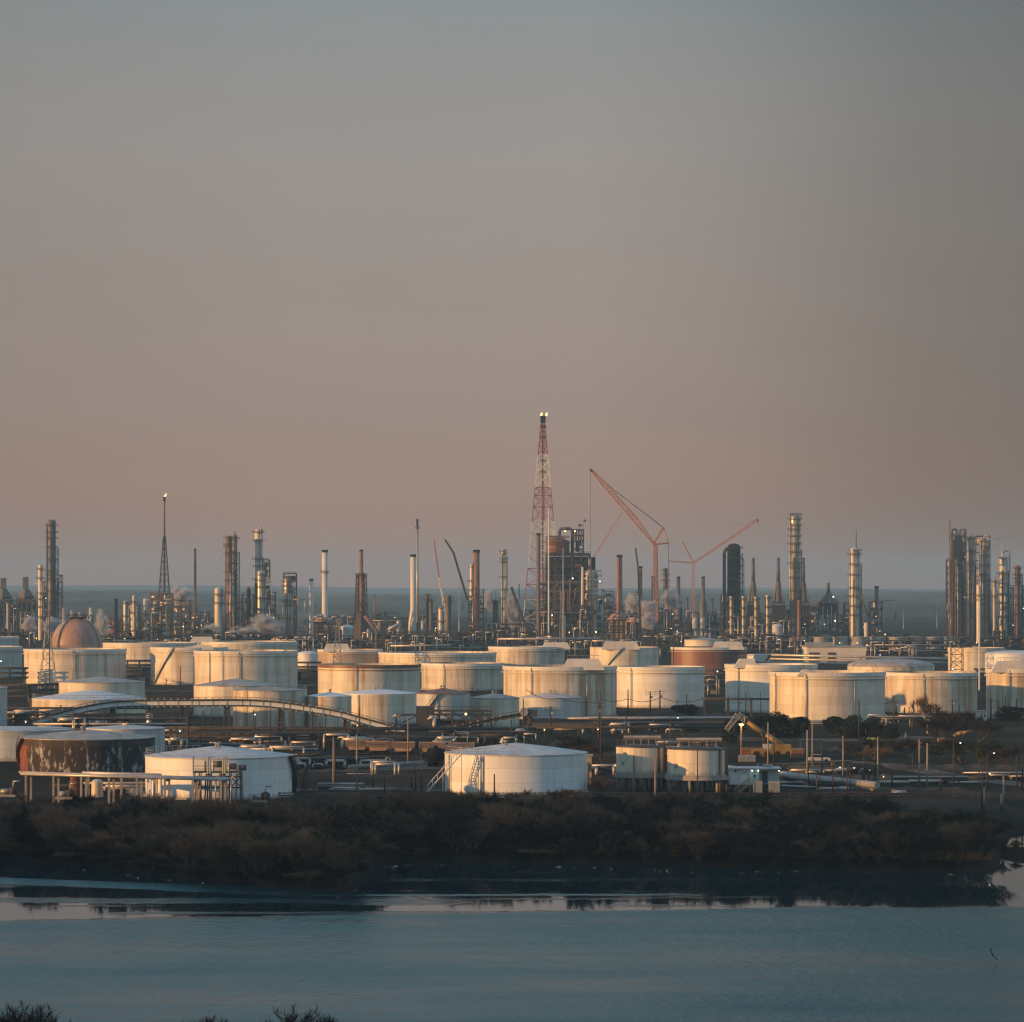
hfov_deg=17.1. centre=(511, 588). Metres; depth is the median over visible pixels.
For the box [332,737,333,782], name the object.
utility pole
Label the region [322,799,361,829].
bare shrub
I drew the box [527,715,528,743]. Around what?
utility pole
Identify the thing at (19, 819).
bare tree
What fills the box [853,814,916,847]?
bare tree
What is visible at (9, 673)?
pipe rack
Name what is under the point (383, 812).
bare shrub
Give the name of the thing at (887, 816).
bare shrub
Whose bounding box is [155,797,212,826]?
bare shrub
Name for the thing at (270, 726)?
utility pole
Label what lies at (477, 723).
conveyor gallery
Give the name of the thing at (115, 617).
chimney stack
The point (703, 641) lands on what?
storage tank
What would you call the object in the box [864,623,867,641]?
distillation column
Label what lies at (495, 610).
distillation column
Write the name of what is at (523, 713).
utility pole
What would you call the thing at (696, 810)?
bare tree
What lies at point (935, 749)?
bare tree
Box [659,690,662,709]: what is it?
utility pole
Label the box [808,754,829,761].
parked car
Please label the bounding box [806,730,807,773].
utility pole
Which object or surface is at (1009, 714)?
evergreen tree
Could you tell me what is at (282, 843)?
bare shrub
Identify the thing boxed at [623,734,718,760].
pipe manifold
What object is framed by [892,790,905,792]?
storage drum
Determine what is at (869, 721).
evergreen tree
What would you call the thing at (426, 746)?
hopper car
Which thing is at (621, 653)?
storage tank
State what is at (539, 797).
bare shrub
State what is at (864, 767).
utility pole
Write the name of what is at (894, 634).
process unit
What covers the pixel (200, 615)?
process unit
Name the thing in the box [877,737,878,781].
utility pole
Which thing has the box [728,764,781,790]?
site cabin
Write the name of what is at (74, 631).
dome tank
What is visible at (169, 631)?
process unit
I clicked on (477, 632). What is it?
process unit
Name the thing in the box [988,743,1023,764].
bare tree
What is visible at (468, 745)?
hopper car
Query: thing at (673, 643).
mast
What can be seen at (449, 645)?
pipe rack
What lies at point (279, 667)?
storage tank
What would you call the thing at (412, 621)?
chimney stack
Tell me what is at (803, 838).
bare tree
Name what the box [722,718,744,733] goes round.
evergreen tree
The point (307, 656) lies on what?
storage tank
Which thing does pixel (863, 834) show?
bare shrub
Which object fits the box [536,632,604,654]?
process unit
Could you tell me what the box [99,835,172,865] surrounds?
bare shrub
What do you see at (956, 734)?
excavator
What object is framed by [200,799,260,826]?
bare shrub
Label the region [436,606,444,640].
distillation column
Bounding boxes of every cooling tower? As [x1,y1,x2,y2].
[812,637,829,641]
[831,637,848,644]
[849,637,866,645]
[867,637,885,648]
[886,637,904,648]
[905,637,923,648]
[924,637,941,648]
[942,637,958,648]
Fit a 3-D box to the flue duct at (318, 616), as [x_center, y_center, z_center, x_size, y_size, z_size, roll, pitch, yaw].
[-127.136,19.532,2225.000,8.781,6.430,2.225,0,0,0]
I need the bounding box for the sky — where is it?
[0,0,1023,588]
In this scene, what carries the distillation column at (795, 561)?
on the ground
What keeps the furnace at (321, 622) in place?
on the ground
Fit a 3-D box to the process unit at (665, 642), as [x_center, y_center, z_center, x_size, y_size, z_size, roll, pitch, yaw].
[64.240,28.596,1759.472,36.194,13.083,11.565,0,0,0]
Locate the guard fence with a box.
[278,792,1023,798]
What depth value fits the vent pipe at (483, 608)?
2229.73 m
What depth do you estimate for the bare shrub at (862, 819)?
473.42 m
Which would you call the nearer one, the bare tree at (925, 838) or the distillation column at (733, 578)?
the bare tree at (925, 838)
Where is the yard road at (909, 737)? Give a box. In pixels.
[718,735,945,741]
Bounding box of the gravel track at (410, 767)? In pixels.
[365,765,609,769]
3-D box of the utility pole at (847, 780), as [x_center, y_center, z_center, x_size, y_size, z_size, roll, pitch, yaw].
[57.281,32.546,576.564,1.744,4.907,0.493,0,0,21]
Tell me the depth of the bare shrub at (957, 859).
462.52 m
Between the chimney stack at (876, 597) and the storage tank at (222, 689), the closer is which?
the storage tank at (222, 689)
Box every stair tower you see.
[263,559,271,634]
[946,559,951,636]
[959,529,967,635]
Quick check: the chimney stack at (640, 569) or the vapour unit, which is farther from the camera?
the chimney stack at (640, 569)
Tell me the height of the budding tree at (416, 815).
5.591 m
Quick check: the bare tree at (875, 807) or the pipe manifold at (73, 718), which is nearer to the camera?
the bare tree at (875, 807)
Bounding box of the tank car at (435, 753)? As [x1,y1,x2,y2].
[427,746,443,766]
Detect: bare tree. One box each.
[0,998,64,1021]
[0,1001,70,1021]
[8,806,40,843]
[9,822,45,848]
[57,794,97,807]
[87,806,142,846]
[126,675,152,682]
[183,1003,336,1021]
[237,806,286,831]
[266,1015,343,1021]
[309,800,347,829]
[417,808,440,842]
[467,814,502,851]
[509,799,525,827]
[509,848,537,856]
[510,809,562,843]
[538,790,569,809]
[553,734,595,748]
[553,788,580,800]
[573,741,614,758]
[577,793,642,807]
[580,812,616,849]
[585,805,630,846]
[590,823,650,854]
[600,797,644,838]
[629,818,680,855]
[634,804,677,847]
[641,795,686,815]
[665,819,694,844]
[668,803,714,819]
[669,809,713,841]
[694,821,762,856]
[699,812,751,825]
[716,816,743,853]
[750,805,788,819]
[777,825,835,858]
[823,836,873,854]
[837,808,873,849]
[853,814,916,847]
[854,798,903,820]
[860,823,906,859]
[882,739,933,755]
[891,820,961,860]
[902,816,950,862]
[907,693,938,732]
[913,716,968,740]
[921,702,958,737]
[924,744,948,759]
[930,809,986,826]
[938,711,986,739]
[955,718,1005,742]
[963,813,1018,848]
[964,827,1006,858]
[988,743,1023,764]
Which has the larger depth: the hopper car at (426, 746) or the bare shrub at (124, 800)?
the hopper car at (426, 746)
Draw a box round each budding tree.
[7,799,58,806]
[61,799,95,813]
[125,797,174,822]
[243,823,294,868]
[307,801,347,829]
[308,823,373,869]
[331,800,377,830]
[352,821,398,840]
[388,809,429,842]
[456,800,500,841]
[470,790,507,805]
[506,787,537,800]
[520,797,563,818]
[683,815,733,827]
[705,795,761,818]
[715,788,778,808]
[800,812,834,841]
[838,742,865,755]
[839,792,889,813]
[848,793,906,816]
[857,737,916,754]
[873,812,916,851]
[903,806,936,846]
[930,736,983,762]
[952,807,990,819]
[963,739,1011,764]
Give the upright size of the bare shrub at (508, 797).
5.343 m
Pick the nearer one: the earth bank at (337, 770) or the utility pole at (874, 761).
the utility pole at (874, 761)
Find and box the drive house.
[520,708,536,725]
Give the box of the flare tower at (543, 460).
[522,413,556,636]
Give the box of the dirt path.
[780,760,1023,786]
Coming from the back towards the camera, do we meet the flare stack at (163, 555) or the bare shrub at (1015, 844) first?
the flare stack at (163, 555)
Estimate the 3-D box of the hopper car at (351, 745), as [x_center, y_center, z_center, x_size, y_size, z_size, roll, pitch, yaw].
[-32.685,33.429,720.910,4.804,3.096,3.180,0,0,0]
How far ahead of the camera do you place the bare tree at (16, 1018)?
208.83 m
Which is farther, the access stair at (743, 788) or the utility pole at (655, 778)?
the access stair at (743, 788)
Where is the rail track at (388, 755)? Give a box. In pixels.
[311,755,598,756]
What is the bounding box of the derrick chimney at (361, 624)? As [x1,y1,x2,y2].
[353,550,368,639]
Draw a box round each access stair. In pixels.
[296,763,315,791]
[300,762,307,790]
[428,747,461,792]
[735,777,749,791]
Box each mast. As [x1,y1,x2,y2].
[38,617,56,688]
[49,615,49,691]
[332,618,342,662]
[559,591,565,661]
[562,549,563,641]
[673,623,673,664]
[950,647,963,670]
[978,597,979,689]
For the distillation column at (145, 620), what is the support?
on the ground
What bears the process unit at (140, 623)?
on the ground
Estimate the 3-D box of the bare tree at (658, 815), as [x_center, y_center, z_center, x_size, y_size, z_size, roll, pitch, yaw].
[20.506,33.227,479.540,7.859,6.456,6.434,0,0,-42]
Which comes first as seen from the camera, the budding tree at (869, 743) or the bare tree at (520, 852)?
the bare tree at (520, 852)
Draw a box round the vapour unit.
[192,756,246,802]
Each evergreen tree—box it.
[669,704,699,714]
[719,730,738,742]
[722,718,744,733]
[743,711,792,737]
[774,714,810,737]
[822,714,863,737]
[849,716,881,737]
[867,723,900,738]
[992,705,1023,720]
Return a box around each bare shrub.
[0,796,49,814]
[14,790,62,811]
[20,806,65,843]
[25,808,77,853]
[29,800,84,821]
[36,823,114,852]
[53,851,80,859]
[55,816,90,850]
[60,808,103,825]
[65,829,125,857]
[78,832,134,859]
[79,806,154,831]
[96,805,139,819]
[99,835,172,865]
[101,810,157,852]
[106,791,161,820]
[108,789,163,820]
[112,814,175,828]
[115,824,164,854]
[115,826,178,854]
[130,826,193,864]
[148,827,197,853]
[149,792,178,806]
[152,805,205,827]
[153,824,195,861]
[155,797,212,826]
[160,797,198,824]
[167,827,217,871]
[173,799,227,829]
[179,796,235,826]
[181,838,218,870]
[192,817,252,832]
[193,820,258,865]
[196,832,251,875]
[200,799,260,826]
[207,797,244,828]
[211,828,273,871]
[216,817,258,833]
[238,837,284,877]
[246,795,290,830]
[252,800,307,829]
[256,822,291,836]
[260,799,329,829]
[267,827,314,835]
[276,826,324,835]
[276,833,333,869]
[276,833,341,873]
[279,800,351,831]
[281,872,304,881]
[288,826,329,859]
[288,844,369,876]
[293,870,322,883]
[320,836,373,881]
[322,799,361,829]
[333,787,378,815]
[350,825,383,856]
[359,831,387,865]
[375,841,399,856]
[376,808,394,817]
[416,787,463,810]
[416,789,478,813]
[446,819,491,853]
[454,788,518,802]
[472,798,534,845]
[472,806,536,844]
[510,789,574,810]
[513,804,565,841]
[517,849,543,857]
[531,849,561,856]
[536,801,598,840]
[543,793,601,811]
[558,788,591,797]
[560,803,597,843]
[566,793,591,805]
[588,775,617,794]
[595,830,660,855]
[599,812,637,832]
[614,797,655,813]
[628,837,660,859]
[633,786,695,809]
[650,804,700,823]
[654,816,700,852]
[657,829,713,855]
[660,826,734,858]
[687,838,707,862]
[696,819,725,850]
[700,819,757,857]
[717,804,777,822]
[737,816,760,834]
[760,794,823,818]
[786,835,851,861]
[808,820,861,856]
[843,829,883,858]
[847,844,874,863]
[850,809,893,847]
[858,746,893,760]
[866,810,908,823]
[869,810,927,823]
[876,828,917,862]
[907,826,977,860]
[909,807,959,828]
[935,821,960,847]
[935,824,984,856]
[945,855,971,864]
[948,816,1001,852]
[995,836,1020,847]
[1008,842,1023,847]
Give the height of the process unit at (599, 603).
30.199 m
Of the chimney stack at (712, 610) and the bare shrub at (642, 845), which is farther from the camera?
the chimney stack at (712, 610)
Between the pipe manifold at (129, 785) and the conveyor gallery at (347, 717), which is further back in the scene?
the conveyor gallery at (347, 717)
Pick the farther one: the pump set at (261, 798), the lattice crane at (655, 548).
the lattice crane at (655, 548)
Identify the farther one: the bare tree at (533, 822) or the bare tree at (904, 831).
the bare tree at (533, 822)
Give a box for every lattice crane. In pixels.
[589,468,668,631]
[593,512,622,556]
[669,519,758,620]
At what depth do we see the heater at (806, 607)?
2326.93 m
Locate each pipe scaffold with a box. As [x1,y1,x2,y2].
[282,572,305,636]
[741,558,743,595]
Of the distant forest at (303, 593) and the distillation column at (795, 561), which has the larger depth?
the distant forest at (303, 593)
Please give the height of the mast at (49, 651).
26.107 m
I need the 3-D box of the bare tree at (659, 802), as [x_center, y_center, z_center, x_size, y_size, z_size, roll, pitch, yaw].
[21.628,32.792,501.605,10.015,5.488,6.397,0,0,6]
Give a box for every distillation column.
[36,564,45,639]
[45,519,58,638]
[121,600,130,632]
[130,595,136,635]
[141,610,149,639]
[212,587,224,640]
[223,535,234,640]
[232,532,239,636]
[247,589,250,636]
[252,526,264,610]
[254,570,267,636]
[255,583,256,636]
[281,577,294,636]
[423,594,430,635]
[429,598,433,635]
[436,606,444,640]
[443,595,453,636]
[467,564,472,639]
[491,600,500,638]
[499,549,507,637]
[661,568,669,632]
[723,543,742,641]
[727,596,734,641]
[739,596,747,644]
[751,597,759,644]
[763,595,771,649]
[787,513,801,640]
[847,531,861,636]
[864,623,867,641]
[950,528,964,635]
[952,560,963,638]
[966,534,975,641]
[974,584,983,642]
[977,535,990,641]
[993,576,997,629]
[996,550,1010,640]
[1012,565,1022,641]
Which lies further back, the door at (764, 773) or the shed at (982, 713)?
the shed at (982, 713)
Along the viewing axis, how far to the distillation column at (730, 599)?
1959.01 m
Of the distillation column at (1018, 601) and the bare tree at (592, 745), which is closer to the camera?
the bare tree at (592, 745)
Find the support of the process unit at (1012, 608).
on the ground
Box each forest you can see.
[0,585,1013,593]
[0,590,1023,608]
[0,600,1023,616]
[8,589,931,597]
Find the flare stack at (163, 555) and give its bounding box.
[156,493,170,637]
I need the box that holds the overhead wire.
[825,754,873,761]
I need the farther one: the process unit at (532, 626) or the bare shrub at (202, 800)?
the process unit at (532, 626)
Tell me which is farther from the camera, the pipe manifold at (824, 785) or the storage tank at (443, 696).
the storage tank at (443, 696)
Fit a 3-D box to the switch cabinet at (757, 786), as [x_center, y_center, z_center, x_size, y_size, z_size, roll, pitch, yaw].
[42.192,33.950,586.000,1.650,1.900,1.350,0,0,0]
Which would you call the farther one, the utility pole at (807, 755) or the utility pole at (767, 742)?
the utility pole at (767, 742)
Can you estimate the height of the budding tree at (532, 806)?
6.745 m
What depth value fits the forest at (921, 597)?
5969.31 m
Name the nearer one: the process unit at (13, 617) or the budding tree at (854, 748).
the budding tree at (854, 748)
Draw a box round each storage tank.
[0,636,19,645]
[0,646,22,676]
[0,686,7,725]
[0,726,72,760]
[16,726,155,772]
[22,648,126,683]
[29,690,145,720]
[59,677,144,696]
[86,723,165,752]
[103,642,197,666]
[143,742,296,799]
[149,643,227,684]
[190,635,297,649]
[193,649,297,687]
[193,678,279,716]
[233,685,306,726]
[298,651,317,668]
[303,636,312,650]
[307,689,351,726]
[316,663,421,693]
[317,641,382,663]
[341,625,352,639]
[341,686,415,724]
[378,651,496,671]
[415,685,469,726]
[420,662,503,690]
[444,740,588,797]
[470,691,520,726]
[488,640,570,664]
[502,655,617,716]
[519,690,581,718]
[590,639,658,670]
[614,736,666,790]
[616,665,704,707]
[665,738,729,792]
[671,639,746,673]
[684,637,722,645]
[723,655,817,712]
[747,654,770,660]
[767,666,886,723]
[772,624,782,651]
[847,658,933,670]
[885,671,978,713]
[947,647,1004,672]
[984,650,1023,675]
[984,657,1023,718]
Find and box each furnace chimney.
[0,578,13,635]
[15,577,35,634]
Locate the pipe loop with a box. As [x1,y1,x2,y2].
[347,757,399,774]
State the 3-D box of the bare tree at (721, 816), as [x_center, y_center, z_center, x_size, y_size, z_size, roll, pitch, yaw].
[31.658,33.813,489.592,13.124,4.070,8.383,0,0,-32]
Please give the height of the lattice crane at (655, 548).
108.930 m
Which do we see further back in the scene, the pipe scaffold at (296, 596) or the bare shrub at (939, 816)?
the pipe scaffold at (296, 596)
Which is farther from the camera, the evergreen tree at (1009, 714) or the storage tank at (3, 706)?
the evergreen tree at (1009, 714)
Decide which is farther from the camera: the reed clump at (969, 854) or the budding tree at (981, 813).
the budding tree at (981, 813)
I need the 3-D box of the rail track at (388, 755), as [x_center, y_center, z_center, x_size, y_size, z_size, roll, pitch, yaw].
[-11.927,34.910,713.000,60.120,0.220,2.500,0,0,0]
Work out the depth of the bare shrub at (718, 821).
476.91 m
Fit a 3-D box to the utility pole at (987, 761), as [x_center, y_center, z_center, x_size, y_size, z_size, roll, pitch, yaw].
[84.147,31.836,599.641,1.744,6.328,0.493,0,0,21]
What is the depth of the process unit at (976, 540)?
2285.29 m
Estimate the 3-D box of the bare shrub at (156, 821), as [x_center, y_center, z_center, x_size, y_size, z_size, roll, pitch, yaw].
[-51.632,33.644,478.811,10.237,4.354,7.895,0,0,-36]
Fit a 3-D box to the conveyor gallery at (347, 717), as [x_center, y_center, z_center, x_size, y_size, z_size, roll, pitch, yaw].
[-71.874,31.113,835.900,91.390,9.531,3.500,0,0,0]
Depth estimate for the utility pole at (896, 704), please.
929.11 m
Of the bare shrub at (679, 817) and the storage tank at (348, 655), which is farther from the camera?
the storage tank at (348, 655)
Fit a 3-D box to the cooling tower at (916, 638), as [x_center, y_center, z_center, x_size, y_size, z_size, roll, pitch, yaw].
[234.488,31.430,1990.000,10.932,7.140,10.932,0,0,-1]
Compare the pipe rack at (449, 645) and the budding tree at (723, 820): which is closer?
the budding tree at (723, 820)
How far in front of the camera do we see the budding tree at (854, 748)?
713.55 m
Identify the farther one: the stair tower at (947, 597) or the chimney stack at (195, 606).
the chimney stack at (195, 606)
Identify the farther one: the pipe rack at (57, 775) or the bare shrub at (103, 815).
the pipe rack at (57, 775)
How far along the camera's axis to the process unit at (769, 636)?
1774.94 m
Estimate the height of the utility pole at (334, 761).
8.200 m
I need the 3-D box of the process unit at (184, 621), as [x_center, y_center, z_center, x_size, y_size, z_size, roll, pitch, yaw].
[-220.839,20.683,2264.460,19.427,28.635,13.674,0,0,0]
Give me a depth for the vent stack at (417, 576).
2194.49 m
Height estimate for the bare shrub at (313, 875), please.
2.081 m
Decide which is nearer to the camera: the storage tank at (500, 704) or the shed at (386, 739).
the shed at (386, 739)
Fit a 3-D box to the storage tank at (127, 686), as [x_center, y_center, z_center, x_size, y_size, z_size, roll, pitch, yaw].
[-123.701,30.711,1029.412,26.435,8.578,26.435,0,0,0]
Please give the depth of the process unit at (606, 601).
2793.93 m
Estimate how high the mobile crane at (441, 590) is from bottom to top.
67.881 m
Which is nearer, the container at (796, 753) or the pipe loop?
the pipe loop
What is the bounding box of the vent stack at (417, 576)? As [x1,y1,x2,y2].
[415,519,418,640]
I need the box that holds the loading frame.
[392,706,491,730]
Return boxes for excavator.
[937,730,971,741]
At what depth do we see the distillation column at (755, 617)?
1947.02 m
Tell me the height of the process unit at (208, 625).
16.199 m
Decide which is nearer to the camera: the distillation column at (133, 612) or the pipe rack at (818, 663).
the pipe rack at (818, 663)
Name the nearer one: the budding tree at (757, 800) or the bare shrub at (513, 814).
the bare shrub at (513, 814)
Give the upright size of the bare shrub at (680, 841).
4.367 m
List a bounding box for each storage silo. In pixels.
[377,622,383,642]
[402,622,406,642]
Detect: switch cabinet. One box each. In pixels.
[753,781,762,791]
[768,781,780,791]
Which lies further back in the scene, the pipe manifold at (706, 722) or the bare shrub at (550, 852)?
the pipe manifold at (706, 722)
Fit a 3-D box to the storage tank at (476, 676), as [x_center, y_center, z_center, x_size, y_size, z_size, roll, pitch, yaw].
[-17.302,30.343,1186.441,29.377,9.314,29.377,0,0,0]
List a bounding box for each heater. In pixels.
[746,558,759,635]
[771,558,784,623]
[800,558,809,636]
[817,583,839,635]
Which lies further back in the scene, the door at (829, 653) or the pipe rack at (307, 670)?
the door at (829, 653)
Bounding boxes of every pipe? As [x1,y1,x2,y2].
[347,760,424,768]
[483,589,483,628]
[548,507,549,641]
[728,765,879,790]
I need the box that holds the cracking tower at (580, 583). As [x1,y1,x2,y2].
[540,519,601,641]
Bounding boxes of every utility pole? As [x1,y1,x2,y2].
[187,707,188,747]
[193,664,194,698]
[202,710,203,730]
[270,708,270,744]
[325,714,325,751]
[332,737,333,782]
[334,741,335,782]
[356,735,357,791]
[407,719,408,760]
[421,745,421,791]
[523,698,523,728]
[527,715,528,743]
[550,706,553,734]
[598,702,601,738]
[600,694,601,767]
[627,689,628,714]
[633,755,634,794]
[645,691,655,711]
[654,756,655,796]
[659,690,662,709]
[697,744,697,795]
[739,724,742,747]
[767,722,768,763]
[773,733,773,765]
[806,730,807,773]
[811,720,812,765]
[816,770,817,794]
[821,742,822,774]
[832,767,840,794]
[842,736,843,775]
[846,767,855,794]
[849,761,850,789]
[858,700,859,740]
[863,752,864,779]
[874,743,875,780]
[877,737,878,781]
[891,769,892,787]
[893,695,894,724]
[895,700,898,714]
[918,739,919,786]
[926,743,927,786]
[935,704,936,738]
[953,742,961,786]
[978,759,979,788]
[981,773,989,809]
[983,787,984,810]
[985,698,996,720]
[986,752,995,774]
[986,768,987,789]
[1000,794,1001,810]
[1002,775,1004,810]
[1016,755,1017,790]
[1021,756,1022,789]
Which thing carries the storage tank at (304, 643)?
on the ground
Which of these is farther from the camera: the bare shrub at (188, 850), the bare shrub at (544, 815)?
the bare shrub at (544, 815)
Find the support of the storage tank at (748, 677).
on the ground
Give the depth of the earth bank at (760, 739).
787.13 m
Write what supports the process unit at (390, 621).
on the ground
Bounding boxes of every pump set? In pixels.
[0,780,19,796]
[55,783,76,798]
[249,786,271,802]
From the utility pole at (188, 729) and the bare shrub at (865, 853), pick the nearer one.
the bare shrub at (865, 853)
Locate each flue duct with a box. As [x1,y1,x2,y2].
[314,614,323,620]
[364,615,382,636]
[386,623,397,631]
[859,591,868,618]
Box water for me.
[0,832,1023,1021]
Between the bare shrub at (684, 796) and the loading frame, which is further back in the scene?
the loading frame
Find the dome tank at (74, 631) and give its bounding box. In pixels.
[51,608,102,647]
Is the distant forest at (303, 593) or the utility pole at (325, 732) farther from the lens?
the distant forest at (303, 593)
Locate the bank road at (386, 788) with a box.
[296,786,444,790]
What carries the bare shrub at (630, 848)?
on the ground
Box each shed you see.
[375,737,394,749]
[587,754,592,784]
[624,721,653,731]
[974,710,987,720]
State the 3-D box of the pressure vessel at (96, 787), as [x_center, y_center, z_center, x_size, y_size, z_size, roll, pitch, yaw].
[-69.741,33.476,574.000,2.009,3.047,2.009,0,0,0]
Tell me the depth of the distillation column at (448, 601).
2228.34 m
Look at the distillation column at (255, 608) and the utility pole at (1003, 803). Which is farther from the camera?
the distillation column at (255, 608)
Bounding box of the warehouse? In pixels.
[801,642,866,661]
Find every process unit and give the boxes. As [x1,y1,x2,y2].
[0,599,37,637]
[0,628,35,649]
[34,574,62,638]
[66,613,100,631]
[101,630,155,641]
[105,619,122,637]
[129,598,149,639]
[143,628,212,641]
[145,592,181,641]
[166,599,192,641]
[190,610,213,634]
[199,616,252,636]
[213,631,273,640]
[232,587,254,636]
[266,591,279,636]
[271,634,318,651]
[293,612,308,636]
[314,628,375,648]
[329,615,355,637]
[362,629,454,643]
[368,611,407,633]
[372,632,436,651]
[419,612,437,631]
[419,631,494,650]
[462,596,485,639]
[466,622,533,643]
[492,629,555,645]
[506,609,535,636]
[529,605,592,643]
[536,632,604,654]
[596,596,607,638]
[598,589,613,627]
[601,632,671,656]
[604,604,643,637]
[622,592,637,613]
[642,603,691,638]
[642,629,734,644]
[686,611,722,635]
[718,613,771,648]
[720,594,740,638]
[722,632,777,653]
[746,615,827,639]
[770,634,808,653]
[785,604,817,635]
[813,631,919,641]
[833,612,848,635]
[843,602,868,636]
[863,637,956,656]
[869,600,895,636]
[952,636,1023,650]
[966,579,977,640]
[974,535,1001,639]
[990,617,1023,640]
[1010,581,1023,637]
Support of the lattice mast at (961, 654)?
on the ground
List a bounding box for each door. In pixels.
[762,771,767,782]
[809,652,819,661]
[828,652,835,661]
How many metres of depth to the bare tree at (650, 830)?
473.93 m
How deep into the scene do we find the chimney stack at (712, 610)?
2449.30 m
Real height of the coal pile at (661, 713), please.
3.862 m
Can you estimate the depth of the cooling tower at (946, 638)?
1986.04 m
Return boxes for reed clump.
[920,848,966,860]
[957,850,992,859]
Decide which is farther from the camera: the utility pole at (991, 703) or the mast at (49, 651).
the mast at (49, 651)
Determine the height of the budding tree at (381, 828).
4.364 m
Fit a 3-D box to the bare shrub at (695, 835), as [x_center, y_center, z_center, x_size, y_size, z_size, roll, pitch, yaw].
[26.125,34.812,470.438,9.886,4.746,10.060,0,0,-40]
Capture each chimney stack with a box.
[114,599,117,637]
[193,549,196,628]
[309,579,313,633]
[320,550,329,638]
[373,595,374,625]
[408,554,415,636]
[473,550,479,642]
[536,533,540,643]
[616,555,622,612]
[638,566,642,642]
[651,576,654,617]
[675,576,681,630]
[686,598,687,632]
[699,576,706,632]
[711,599,713,633]
[797,598,800,649]
[874,586,878,618]
[949,520,950,636]
[998,630,1000,646]
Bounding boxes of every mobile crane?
[433,540,444,639]
[444,539,467,640]
[510,587,531,643]
[635,548,644,644]
[724,713,803,756]
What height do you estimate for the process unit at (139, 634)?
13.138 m
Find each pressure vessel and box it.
[69,777,82,795]
[91,779,102,796]
[421,621,423,635]
[693,617,697,635]
[700,617,704,635]
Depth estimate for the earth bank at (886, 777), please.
629.34 m
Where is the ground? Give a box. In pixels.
[0,609,1023,890]
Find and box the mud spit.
[1001,846,1023,857]
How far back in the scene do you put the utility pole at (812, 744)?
672.94 m
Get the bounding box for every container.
[738,755,755,761]
[740,748,764,756]
[790,749,803,758]
[800,739,821,751]
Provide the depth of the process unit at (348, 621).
2444.89 m
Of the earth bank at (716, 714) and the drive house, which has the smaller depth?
the drive house
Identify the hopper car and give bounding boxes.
[346,740,368,754]
[367,741,389,754]
[392,741,414,755]
[419,742,445,756]
[448,742,474,749]
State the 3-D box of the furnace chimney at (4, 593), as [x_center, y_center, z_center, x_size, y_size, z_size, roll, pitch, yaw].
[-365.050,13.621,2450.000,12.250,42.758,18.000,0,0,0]
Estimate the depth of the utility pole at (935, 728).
795.35 m
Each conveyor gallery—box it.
[31,697,404,731]
[443,710,529,731]
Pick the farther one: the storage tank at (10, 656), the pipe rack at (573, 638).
the pipe rack at (573, 638)
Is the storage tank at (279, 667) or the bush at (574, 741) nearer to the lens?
the bush at (574, 741)
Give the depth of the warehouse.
1640.00 m
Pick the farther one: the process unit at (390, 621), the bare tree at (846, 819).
the process unit at (390, 621)
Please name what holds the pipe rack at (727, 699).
on the ground
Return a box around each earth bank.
[145,689,192,691]
[189,737,267,738]
[298,768,379,771]
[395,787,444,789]
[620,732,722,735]
[700,713,733,715]
[736,738,799,740]
[823,746,892,750]
[829,774,972,779]
[834,786,967,790]
[887,763,1023,770]
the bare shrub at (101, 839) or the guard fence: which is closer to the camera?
the bare shrub at (101, 839)
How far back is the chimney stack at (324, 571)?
2258.30 m
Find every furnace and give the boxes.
[314,617,330,642]
[607,614,628,638]
[628,617,642,643]
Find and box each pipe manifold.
[7,708,45,721]
[34,713,209,732]
[50,777,144,792]
[165,727,374,747]
[239,743,331,756]
[289,753,386,768]
[317,783,383,789]
[337,732,455,747]
[429,728,536,745]
[531,718,748,733]
[592,759,615,774]
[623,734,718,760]
[704,675,724,694]
[780,776,836,784]
[787,763,882,772]
[807,781,869,789]
[867,711,947,725]
[876,773,980,782]
[954,768,1023,779]
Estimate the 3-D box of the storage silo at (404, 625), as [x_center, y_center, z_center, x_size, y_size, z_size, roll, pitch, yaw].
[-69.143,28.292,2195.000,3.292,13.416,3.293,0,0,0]
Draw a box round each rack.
[0,667,28,683]
[0,683,58,701]
[7,707,152,716]
[12,717,191,726]
[20,771,230,803]
[82,771,161,797]
[126,660,150,679]
[166,726,535,738]
[183,733,368,745]
[188,743,241,748]
[298,662,320,677]
[390,644,451,650]
[499,637,596,645]
[522,725,738,735]
[525,716,736,723]
[592,640,613,646]
[700,698,769,716]
[704,669,724,689]
[755,661,850,669]
[770,654,947,663]
[780,785,813,787]
[794,720,822,732]
[875,716,944,727]
[974,668,985,685]
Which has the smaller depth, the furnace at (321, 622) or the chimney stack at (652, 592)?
the furnace at (321, 622)
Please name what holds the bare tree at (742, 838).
on the ground
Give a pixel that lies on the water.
(437, 940)
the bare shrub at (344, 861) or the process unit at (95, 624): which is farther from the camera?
the process unit at (95, 624)
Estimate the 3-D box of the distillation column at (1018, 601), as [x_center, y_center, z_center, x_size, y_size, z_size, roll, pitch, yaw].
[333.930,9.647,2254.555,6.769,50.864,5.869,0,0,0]
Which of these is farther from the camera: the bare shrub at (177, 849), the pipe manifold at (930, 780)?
the pipe manifold at (930, 780)

